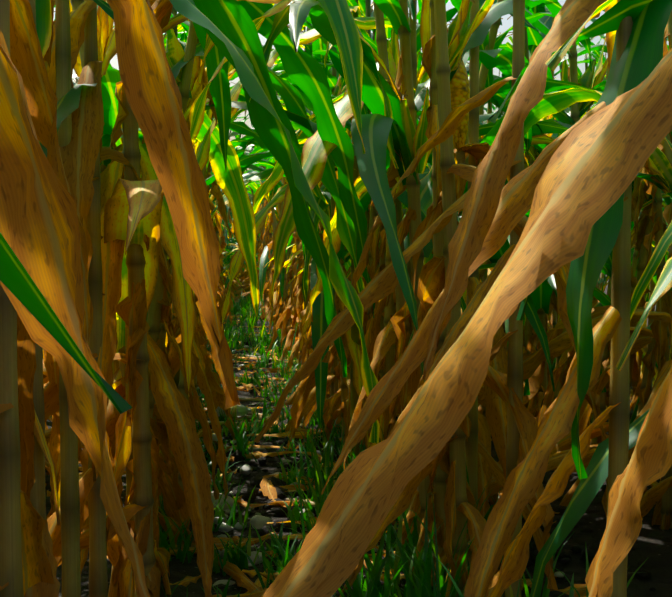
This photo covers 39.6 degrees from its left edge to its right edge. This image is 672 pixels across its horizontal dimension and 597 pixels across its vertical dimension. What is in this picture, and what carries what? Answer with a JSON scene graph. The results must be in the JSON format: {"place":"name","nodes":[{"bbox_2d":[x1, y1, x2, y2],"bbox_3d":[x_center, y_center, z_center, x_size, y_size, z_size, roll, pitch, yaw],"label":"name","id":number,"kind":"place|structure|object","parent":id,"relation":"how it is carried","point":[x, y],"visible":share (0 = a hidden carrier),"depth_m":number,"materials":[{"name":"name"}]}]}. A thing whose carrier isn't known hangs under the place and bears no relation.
{"place":"outdoors","nodes":[
{"label":"outdoors","id":0,"kind":"place"},
{"bbox_2d":[45,273,671,596],"bbox_3d":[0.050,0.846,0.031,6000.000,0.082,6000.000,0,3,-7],"label":"soil","id":1,"kind":"structure","parent":0,"point":[653,543],"depth_m":2.73,"materials":[{"name":"soil"}]},
{"bbox_2d":[24,0,59,596],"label":"maize plant","id":2,"kind":"object","parent":1,"relation":"on","point":[38,502],"visible":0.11,"depth_m":1.46,"materials":[{"name":"brown plant"}]},
{"bbox_2d":[0,0,92,596],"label":"maize plant","id":3,"kind":"object","parent":1,"relation":"on","point":[25,565],"visible":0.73,"depth_m":1.27,"materials":[{"name":"brown plant"}]},
{"bbox_2d":[0,233,132,413],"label":"leaf","id":4,"kind":"object","parent":1,"relation":"on","point":[16,280],"visible":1,"depth_m":0.44,"materials":[{"name":"green plant"}]},
{"bbox_2d":[33,0,113,525],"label":"maize plant","id":5,"kind":"object","parent":1,"relation":"on","point":[37,427],"visible":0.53,"depth_m":1.45,"materials":[{"name":"brown plant"}]},
{"bbox_2d":[35,0,122,596],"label":"maize plant","id":6,"kind":"object","parent":1,"relation":"on","point":[80,152],"visible":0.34,"depth_m":1.75,"materials":[{"name":"brown plant"}]},
{"bbox_2d":[39,0,170,596],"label":"maize plant","id":7,"kind":"object","parent":1,"relation":"on","point":[132,212],"visible":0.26,"depth_m":1.94,"materials":[{"name":"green plant"}]},
{"bbox_2d":[45,428,172,500],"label":"maize plant","id":8,"kind":"object","parent":1,"relation":"on","point":[47,434],"depth_m":3.16,"materials":[{"name":"brown plant"}]},
{"bbox_2d":[0,0,239,596],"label":"maize plant","id":9,"kind":"object","parent":1,"relation":"on","point":[39,229],"visible":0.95,"depth_m":0.74,"materials":[{"name":"brown plant"}]},
{"bbox_2d":[42,20,200,543],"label":"maize plant","id":10,"kind":"object","parent":1,"relation":"on","point":[159,309],"visible":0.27,"depth_m":2.48,"materials":[{"name":"brown plant"}]},
{"bbox_2d":[113,26,259,146],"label":"maize plant","id":11,"kind":"object","parent":1,"relation":"on","point":[241,142],"visible":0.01,"depth_m":5.31,"materials":[{"name":"green plant"}]},
{"bbox_2d":[160,19,213,490],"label":"maize plant","id":12,"kind":"object","parent":1,"relation":"on","point":[173,358],"visible":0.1,"depth_m":2.98,"materials":[{"name":"brown plant"}]},
{"bbox_2d":[76,82,309,347],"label":"maize plant","id":13,"kind":"object","parent":1,"relation":"on","point":[243,128],"depth_m":3.58,"materials":[{"name":"green plant"}]},
{"bbox_2d":[79,43,317,596],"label":"maize plant","id":14,"kind":"object","parent":1,"relation":"on","point":[172,490],"visible":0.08,"depth_m":2.40,"materials":[{"name":"brown plant"}]},
{"bbox_2d":[97,5,303,184],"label":"maize plant","id":15,"kind":"object","parent":1,"relation":"on","point":[246,160],"depth_m":3.25,"materials":[{"name":"green plant"}]},
{"bbox_2d":[201,438,225,460],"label":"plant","id":16,"kind":"object","parent":1,"relation":"on","point":[215,446],"visible":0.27,"depth_m":3.76,"materials":[{"name":"green"}]},
{"bbox_2d":[193,108,238,328],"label":"maize plant","id":17,"kind":"object","parent":1,"relation":"on","point":[215,192],"visible":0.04,"depth_m":3.78,"materials":[{"name":"green plant"}]},
{"bbox_2d":[55,0,379,596],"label":"corn plant","id":18,"kind":"object","parent":1,"relation":"on","point":[228,27],"visible":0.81,"depth_m":1.67,"materials":[{"name":"green plant"}]},
{"bbox_2d":[192,68,252,393],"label":"maize plant","id":19,"kind":"object","parent":1,"relation":"on","point":[203,340],"visible":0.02,"depth_m":4.84,"materials":[{"name":"brown plant"}]},
{"bbox_2d":[43,0,402,596],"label":"maize plant","id":20,"kind":"object","parent":1,"relation":"on","point":[142,465],"visible":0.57,"depth_m":1.94,"materials":[{"name":"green plant"}]},
{"bbox_2d":[180,29,283,408],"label":"maize plant","id":21,"kind":"object","parent":1,"relation":"on","point":[183,38],"visible":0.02,"depth_m":4.55,"materials":[{"name":"brown plant"}]},
{"bbox_2d":[92,0,374,596],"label":"corn plant","id":22,"kind":"object","parent":1,"relation":"on","point":[304,71],"visible":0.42,"depth_m":1.99,"materials":[{"name":"green plant"}]},
{"bbox_2d":[209,145,257,265],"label":"maize plant","id":23,"kind":"object","parent":1,"relation":"on","point":[223,244],"visible":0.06,"depth_m":8.89,"materials":[{"name":"brown plant"}]},
{"bbox_2d":[216,405,255,416],"bbox_3d":[-0.510,0.562,4.673,0.215,0.064,0.064,0,3,1],"label":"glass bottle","id":24,"kind":"object","parent":1,"relation":"on","point":[242,410],"visible":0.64,"depth_m":4.65,"materials":[{"name":"yellow"}]},
{"bbox_2d":[213,110,264,324],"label":"maize plant","id":25,"kind":"object","parent":1,"relation":"on","point":[217,235],"visible":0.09,"depth_m":8.44,"materials":[{"name":"brown plant"}]},
{"bbox_2d":[80,17,398,576],"bbox_3d":[-0.476,-0.533,2.543,1.398,2.520,0.917,1,3,22],"label":"corn plant","id":26,"kind":"object","parent":1,"relation":"on","point":[230,180],"visible":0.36,"depth_m":2.64,"materials":[{"name":"green plant"}]},
{"bbox_2d":[208,59,279,237],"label":"maize plant","id":27,"kind":"object","parent":1,"relation":"on","point":[218,217],"visible":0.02,"depth_m":5.43,"materials":[{"name":"yellow plant"}]},
{"bbox_2d":[202,127,296,439],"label":"maize plant","id":28,"kind":"object","parent":1,"relation":"on","point":[213,380],"visible":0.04,"depth_m":4.22,"materials":[{"name":"brown plant"}]},
{"bbox_2d":[230,134,269,288],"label":"maize plant","id":29,"kind":"object","parent":1,"relation":"on","point":[267,272],"visible":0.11,"depth_m":11.54,"materials":[{"name":"brown plant"}]},
{"bbox_2d":[163,31,346,395],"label":"corn plant","id":30,"kind":"object","parent":1,"relation":"on","point":[307,102],"depth_m":4.43,"materials":[{"name":"green plant"}]},
{"bbox_2d":[47,6,466,518],"bbox_3d":[-0.510,-0.421,2.667,1.676,2.784,0.694,2,3,27],"label":"maize plant","id":31,"kind":"object","parent":1,"relation":"on","point":[161,426],"visible":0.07,"depth_m":2.62,"materials":[{"name":"brown plant"}]},
{"bbox_2d":[213,91,302,373],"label":"maize plant","id":32,"kind":"object","parent":1,"relation":"on","point":[299,302],"visible":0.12,"depth_m":6.20,"materials":[{"name":"brown plant"}]},
{"bbox_2d":[249,162,268,320],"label":"maize plant","id":33,"kind":"object","parent":1,"relation":"on","point":[262,247],"visible":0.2,"depth_m":11.02,"materials":[{"name":"brown plant"}]},
{"bbox_2d":[231,82,288,345],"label":"maize plant","id":34,"kind":"object","parent":1,"relation":"on","point":[269,196],"visible":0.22,"depth_m":7.83,"materials":[{"name":"brown plant"}]},
{"bbox_2d":[178,27,350,280],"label":"corn plant","id":35,"kind":"object","parent":1,"relation":"on","point":[281,101],"depth_m":5.10,"materials":[{"name":"green plant"}]},
{"bbox_2d":[254,146,275,314],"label":"maize plant","id":36,"kind":"object","parent":1,"relation":"on","point":[267,221],"visible":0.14,"depth_m":9.99,"materials":[{"name":"brown plant"}]},
{"bbox_2d":[259,207,277,303],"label":"maize plant","id":37,"kind":"object","parent":1,"relation":"on","point":[264,260],"visible":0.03,"depth_m":8.93,"materials":[{"name":"brown plant"}]},
{"bbox_2d":[236,87,301,365],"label":"maize plant","id":38,"kind":"object","parent":1,"relation":"on","point":[294,250],"visible":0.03,"depth_m":6.64,"materials":[{"name":"brown plant"}]},
{"bbox_2d":[172,7,367,498],"bbox_3d":[-0.474,-0.569,3.224,1.282,2.520,0.516,-1,3,-12],"label":"corn plant","id":39,"kind":"object","parent":1,"relation":"on","point":[203,384],"visible":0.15,"depth_m":3.18,"materials":[{"name":"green plant"}]},
{"bbox_2d":[163,0,379,330],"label":"corn plant","id":40,"kind":"object","parent":1,"relation":"on","point":[355,9],"visible":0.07,"depth_m":3.69,"materials":[{"name":"green plant"}]},
{"bbox_2d":[265,157,282,329],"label":"maize plant","id":41,"kind":"object","parent":1,"relation":"on","point":[278,280],"visible":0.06,"depth_m":9.22,"materials":[{"name":"brown plant"}]},
{"bbox_2d":[238,136,310,382],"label":"maize plant","id":42,"kind":"object","parent":1,"relation":"on","point":[244,148],"depth_m":5.29,"materials":[{"name":"green plant"}]},
{"bbox_2d":[266,157,285,341],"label":"maize plant","id":43,"kind":"object","parent":1,"relation":"on","point":[278,217],"visible":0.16,"depth_m":8.24,"materials":[{"name":"brown plant"}]},
{"bbox_2d":[268,94,285,333],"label":"maize plant","id":44,"kind":"object","parent":1,"relation":"on","point":[281,277],"visible":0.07,"depth_m":8.20,"materials":[{"name":"brown plant"}]},
{"bbox_2d":[267,158,293,337],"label":"maize plant","id":45,"kind":"object","parent":1,"relation":"on","point":[288,285],"visible":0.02,"depth_m":8.09,"materials":[{"name":"brown plant"}]},
{"bbox_2d":[195,0,368,459],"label":"corn plant","id":46,"kind":"object","parent":1,"relation":"on","point":[267,186],"visible":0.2,"depth_m":3.40,"materials":[{"name":"green plant"}]},
{"bbox_2d":[266,291,299,354],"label":"maize plant","id":47,"kind":"object","parent":1,"relation":"on","point":[278,323],"visible":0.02,"depth_m":6.83,"materials":[{"name":"brown plant"}]},
{"bbox_2d":[256,26,310,365],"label":"maize plant","id":48,"kind":"object","parent":1,"relation":"on","point":[299,277],"visible":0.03,"depth_m":5.92,"materials":[{"name":"brown plant"}]},
{"bbox_2d":[240,45,329,405],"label":"maize plant","id":49,"kind":"object","parent":1,"relation":"on","point":[290,400],"visible":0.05,"depth_m":5.07,"materials":[{"name":"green plant"}]},
{"bbox_2d":[275,91,298,349],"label":"maize plant","id":50,"kind":"object","parent":1,"relation":"on","point":[292,314],"visible":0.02,"depth_m":7.42,"materials":[{"name":"brown plant"}]},
{"bbox_2d":[279,285,298,360],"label":"maize plant","id":51,"kind":"object","parent":1,"relation":"on","point":[291,332],"visible":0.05,"depth_m":7.04,"materials":[{"name":"brown plant"}]},
{"bbox_2d":[285,237,295,350],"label":"maize plant","id":52,"kind":"object","parent":1,"relation":"on","point":[290,290],"visible":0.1,"depth_m":7.62,"materials":[{"name":"brown plant"}]},
{"bbox_2d":[170,0,416,469],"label":"corn plant","id":53,"kind":"object","parent":1,"relation":"on","point":[316,151],"visible":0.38,"depth_m":2.64,"materials":[{"name":"green plant"}]},
{"bbox_2d":[195,355,397,529],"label":"fallen stalks","id":54,"kind":"object","parent":1,"relation":"on","point":[249,417],"visible":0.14,"depth_m":4.68,"materials":[{"name":"brown plant"}]},
{"bbox_2d":[45,314,585,596],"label":"litter dry leaves","id":55,"kind":"object","parent":1,"relation":"on","point":[239,576],"visible":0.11,"depth_m":3.12,"materials":[{"name":"brown plant"}]},
{"bbox_2d":[289,108,350,392],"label":"maize plant","id":56,"kind":"object","parent":1,"relation":"on","point":[308,343],"visible":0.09,"depth_m":5.51,"materials":[{"name":"brown plant"}]},
{"bbox_2d":[211,13,430,370],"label":"corn plant","id":57,"kind":"object","parent":1,"relation":"on","point":[263,175],"visible":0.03,"depth_m":3.91,"materials":[{"name":"plant"}]},
{"bbox_2d":[303,0,373,447],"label":"maize plant","id":58,"kind":"object","parent":1,"relation":"on","point":[354,349],"visible":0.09,"depth_m":3.40,"materials":[{"name":"brown plant"}]},
{"bbox_2d":[124,332,564,596],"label":"scattered stones","id":59,"kind":"object","parent":1,"relation":"on","point":[258,520],"visible":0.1,"depth_m":2.93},
{"bbox_2d":[302,0,396,446],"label":"maize plant","id":60,"kind":"object","parent":1,"relation":"on","point":[319,325],"visible":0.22,"depth_m":3.56,"materials":[{"name":"brown plant"}]},
{"bbox_2d":[45,338,655,596],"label":"soil clods","id":61,"kind":"object","parent":1,"relation":"on","point":[565,555],"visible":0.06,"depth_m":3.14,"materials":[{"name":"soil"}]},
{"bbox_2d":[197,0,507,563],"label":"plant","id":62,"kind":"object","parent":1,"relation":"on","point":[496,411],"visible":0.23,"depth_m":2.32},
{"bbox_2d":[284,50,422,345],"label":"maize plant","id":63,"kind":"object","parent":1,"relation":"on","point":[295,254],"visible":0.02,"depth_m":5.65,"materials":[{"name":"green plant"}]},
{"bbox_2d":[287,25,421,428],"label":"maize plant","id":64,"kind":"object","parent":1,"relation":"on","point":[307,416],"visible":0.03,"depth_m":4.43,"materials":[{"name":"brown plant"}]},
{"bbox_2d":[189,0,524,596],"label":"maize plant","id":65,"kind":"object","parent":1,"relation":"on","point":[383,283],"visible":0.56,"depth_m":1.93,"materials":[{"name":"brown plant"}]},
{"bbox_2d":[232,95,491,440],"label":"maize plant","id":66,"kind":"object","parent":1,"relation":"on","point":[311,402],"visible":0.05,"depth_m":4.21,"materials":[{"name":"brown plant"}]},
{"bbox_2d":[327,7,406,265],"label":"maize plant","id":67,"kind":"object","parent":1,"relation":"on","point":[332,80],"visible":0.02,"depth_m":4.43,"materials":[{"name":"green plant"}]},
{"bbox_2d":[206,8,553,466],"bbox_3d":[0.136,-0.352,3.482,1.791,2.753,0.625,2,3,29],"label":"maize plant","id":68,"kind":"object","parent":1,"relation":"on","point":[537,139],"visible":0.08,"depth_m":3.44,"materials":[{"name":"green plant"}]},
{"bbox_2d":[318,0,448,430],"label":"maize plant","id":69,"kind":"object","parent":1,"relation":"on","point":[336,414],"depth_m":3.97,"materials":[{"name":"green plant"}]},
{"bbox_2d":[249,0,531,556],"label":"maize plant","id":70,"kind":"object","parent":1,"relation":"on","point":[409,140],"visible":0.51,"depth_m":2.40,"materials":[{"name":"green plant"}]},
{"bbox_2d":[450,57,509,200],"bbox_3d":[0.357,-0.433,2.343,0.230,0.415,0.272,0,3,-7],"label":"maize ear exposed","id":71,"kind":"object","parent":70,"relation":"attached to","point":[460,90],"visible":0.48,"depth_m":2.25,"materials":[{"name":"yellow plant"}]},
{"bbox_2d":[158,283,648,596],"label":"weedy grass","id":72,"kind":"structure","parent":1,"relation":"on","point":[404,559],"depth_m":2.58,"materials":[{"name":"plant"}]},
{"bbox_2d":[205,16,611,506],"bbox_3d":[0.259,-0.392,3.062,1.456,2.585,0.451,-1,3,-22],"label":"maize plant","id":73,"kind":"object","parent":1,"relation":"on","point":[386,363],"visible":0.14,"depth_m":3.02,"materials":[{"name":"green plant"}]},
{"bbox_2d":[277,24,554,449],"bbox_3d":[0.367,-0.338,3.463,0.588,2.694,1.488,-2,4,-35],"label":"maize plant","id":74,"kind":"object","parent":1,"relation":"on","point":[308,386],"visible":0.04,"depth_m":3.77,"materials":[{"name":"brown plant"}]},
{"bbox_2d":[366,0,481,377],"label":"maize plant","id":75,"kind":"object","parent":1,"relation":"on","point":[374,248],"visible":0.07,"depth_m":3.16,"materials":[{"name":"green plant"}]},
{"bbox_2d":[346,11,535,416],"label":"maize plant","id":76,"kind":"object","parent":1,"relation":"on","point":[481,410],"depth_m":4.55,"materials":[{"name":"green plant"}]},
{"bbox_2d":[350,1,534,542],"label":"maize plant","id":77,"kind":"object","parent":1,"relation":"on","point":[373,161],"visible":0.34,"depth_m":2.02,"materials":[{"name":"green plant"}]},
{"bbox_2d":[263,48,671,596],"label":"leaf","id":78,"kind":"object","parent":1,"relation":"on","point":[598,160],"visible":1,"depth_m":0.93,"materials":[{"name":"brown plant"}]},
{"bbox_2d":[295,8,647,476],"bbox_3d":[0.786,-0.411,3.200,1.867,2.895,0.750,-1,3,-13],"label":"maize plant","id":79,"kind":"object","parent":1,"relation":"on","point":[590,80],"visible":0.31,"depth_m":3.31,"materials":[{"name":"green plant"}]},
{"bbox_2d":[419,158,526,387],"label":"maize plant","id":80,"kind":"object","parent":1,"relation":"on","point":[424,174],"visible":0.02,"depth_m":4.14,"materials":[{"name":"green plant"}]},
{"bbox_2d":[321,0,632,596],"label":"maize plant","id":81,"kind":"object","parent":1,"relation":"on","point":[494,212],"visible":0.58,"depth_m":1.40,"materials":[{"name":"brown plant"}]},
{"bbox_2d":[311,0,671,516],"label":"maize plant","id":82,"kind":"object","parent":1,"relation":"on","point":[550,103],"visible":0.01,"depth_m":2.53,"materials":[{"name":"green plant"}]},
{"bbox_2d":[400,0,606,596],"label":"maize plant","id":83,"kind":"object","parent":1,"relation":"on","point":[459,509],"visible":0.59,"depth_m":2.06,"materials":[{"name":"brown plant"}]},
{"bbox_2d":[412,0,605,577],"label":"maize plant","id":84,"kind":"object","parent":1,"relation":"on","point":[463,36],"visible":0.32,"depth_m":2.26,"materials":[{"name":"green plant"}]},
{"bbox_2d":[393,178,654,463],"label":"maize plant","id":85,"kind":"object","parent":1,"relation":"on","point":[644,225],"visible":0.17,"depth_m":3.00,"materials":[{"name":"brown plant"}]},
{"bbox_2d":[505,3,556,414],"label":"maize plant","id":86,"kind":"object","parent":1,"relation":"on","point":[527,330],"visible":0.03,"depth_m":4.10,"materials":[{"name":"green plant"}]},
{"bbox_2d":[395,16,666,357],"bbox_3d":[0.803,-0.300,4.315,1.410,2.409,0.557,0,3,4],"label":"maize plant","id":87,"kind":"object","parent":1,"relation":"on","point":[483,117],"visible":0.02,"depth_m":4.40,"materials":[{"name":"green plant"}]},
{"bbox_2d":[480,0,592,416],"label":"maize plant","id":88,"kind":"object","parent":1,"relation":"on","point":[535,37],"visible":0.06,"depth_m":3.79,"materials":[{"name":"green plant"}]},
{"bbox_2d":[408,9,671,517],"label":"maize plant","id":89,"kind":"object","parent":1,"relation":"on","point":[658,166],"visible":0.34,"depth_m":2.43,"materials":[{"name":"brown plant"}]},
{"bbox_2d":[431,12,671,529],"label":"maize plant","id":90,"kind":"object","parent":1,"relation":"on","point":[660,334],"visible":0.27,"depth_m":2.83,"materials":[{"name":"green plant"}]},
{"bbox_2d":[502,4,612,417],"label":"maize plant","id":91,"kind":"object","parent":1,"relation":"on","point":[541,293],"visible":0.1,"depth_m":3.73,"materials":[{"name":"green plant"}]},
{"bbox_2d":[488,0,651,123],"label":"leaf","id":92,"kind":"object","parent":1,"relation":"on","point":[611,19],"visible":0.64,"depth_m":1.46,"materials":[{"name":"green plant"}]},
{"bbox_2d":[479,11,671,495],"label":"maize plant","id":93,"kind":"object","parent":1,"relation":"on","point":[531,361],"visible":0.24,"depth_m":2.82,"materials":[{"name":"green plant"}]},
{"bbox_2d":[484,118,671,519],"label":"maize plant","id":94,"kind":"object","parent":1,"relation":"on","point":[643,390],"visible":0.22,"depth_m":2.96,"materials":[{"name":"brown plant"}]},
{"bbox_2d":[545,0,615,70],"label":"leaf","id":95,"kind":"object","parent":1,"relation":"on","point":[553,61],"visible":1,"depth_m":1.12,"materials":[{"name":"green plant"}]},
{"bbox_2d":[503,44,668,482],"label":"maize plant","id":96,"kind":"object","parent":1,"relation":"on","point":[562,116],"visible":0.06,"depth_m":3.27,"materials":[{"name":"brown plant"}]},
{"bbox_2d":[530,408,649,596],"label":"leaf","id":97,"kind":"object","parent":1,"relation":"on","point":[586,491],"visible":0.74,"depth_m":1.57,"materials":[{"name":"green plant"}]},
{"bbox_2d":[524,67,657,405],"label":"maize plant","id":98,"kind":"object","parent":1,"relation":"on","point":[561,381],"depth_m":3.62,"materials":[{"name":"brown plant"}]},
{"bbox_2d":[516,257,671,370],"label":"leaf","id":99,"kind":"object","parent":1,"relation":"on","point":[663,286],"visible":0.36,"depth_m":1.23,"materials":[{"name":"green plant"}]},
{"bbox_2d":[590,42,606,288],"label":"maize plant","id":100,"kind":"object","parent":1,"relation":"on","point":[595,52],"visible":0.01,"depth_m":7.29,"materials":[{"name":"green plant"}]},
{"bbox_2d":[534,59,667,404],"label":"maize plant","id":101,"kind":"object","parent":1,"relation":"on","point":[578,62],"depth_m":4.57,"materials":[{"name":"green plant"}]},
{"bbox_2d":[567,26,649,301],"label":"maize plant","id":102,"kind":"object","parent":1,"relation":"on","point":[586,56],"visible":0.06,"depth_m":5.05,"materials":[{"name":"green plant"}]},
{"bbox_2d":[566,0,671,479],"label":"leaf","id":103,"kind":"object","parent":1,"relation":"on","point":[636,64],"visible":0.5,"depth_m":1.42,"materials":[{"name":"green plant"}]},
{"bbox_2d":[592,36,667,400],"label":"maize plant","id":104,"kind":"object","parent":1,"relation":"on","point":[634,262],"visible":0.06,"depth_m":4.86,"materials":[{"name":"brown plant"}]},
{"bbox_2d":[604,37,666,410],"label":"maize plant","id":105,"kind":"object","parent":1,"relation":"on","point":[652,287],"visible":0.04,"depth_m":4.53,"materials":[{"name":"brown plant"}]},
{"bbox_2d":[630,345,669,423],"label":"maize plant","id":106,"kind":"object","parent":1,"relation":"on","point":[634,415],"visible":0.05,"depth_m":3.32,"materials":[{"name":"brown plant"}]},
{"bbox_2d":[630,221,671,319],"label":"leaf","id":107,"kind":"object","parent":1,"relation":"on","point":[660,250],"visible":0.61,"depth_m":1.73,"materials":[{"name":"green plant"}]},
{"bbox_2d":[641,193,671,359],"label":"maize plant","id":108,"kind":"object","parent":1,"relation":"on","point":[649,202],"visible":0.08,"depth_m":2.87,"materials":[{"name":"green plant"}]},
{"bbox_2d":[53,0,668,168],"label":"sky","id":109,"kind":"structure","parent":0,"point":[506,24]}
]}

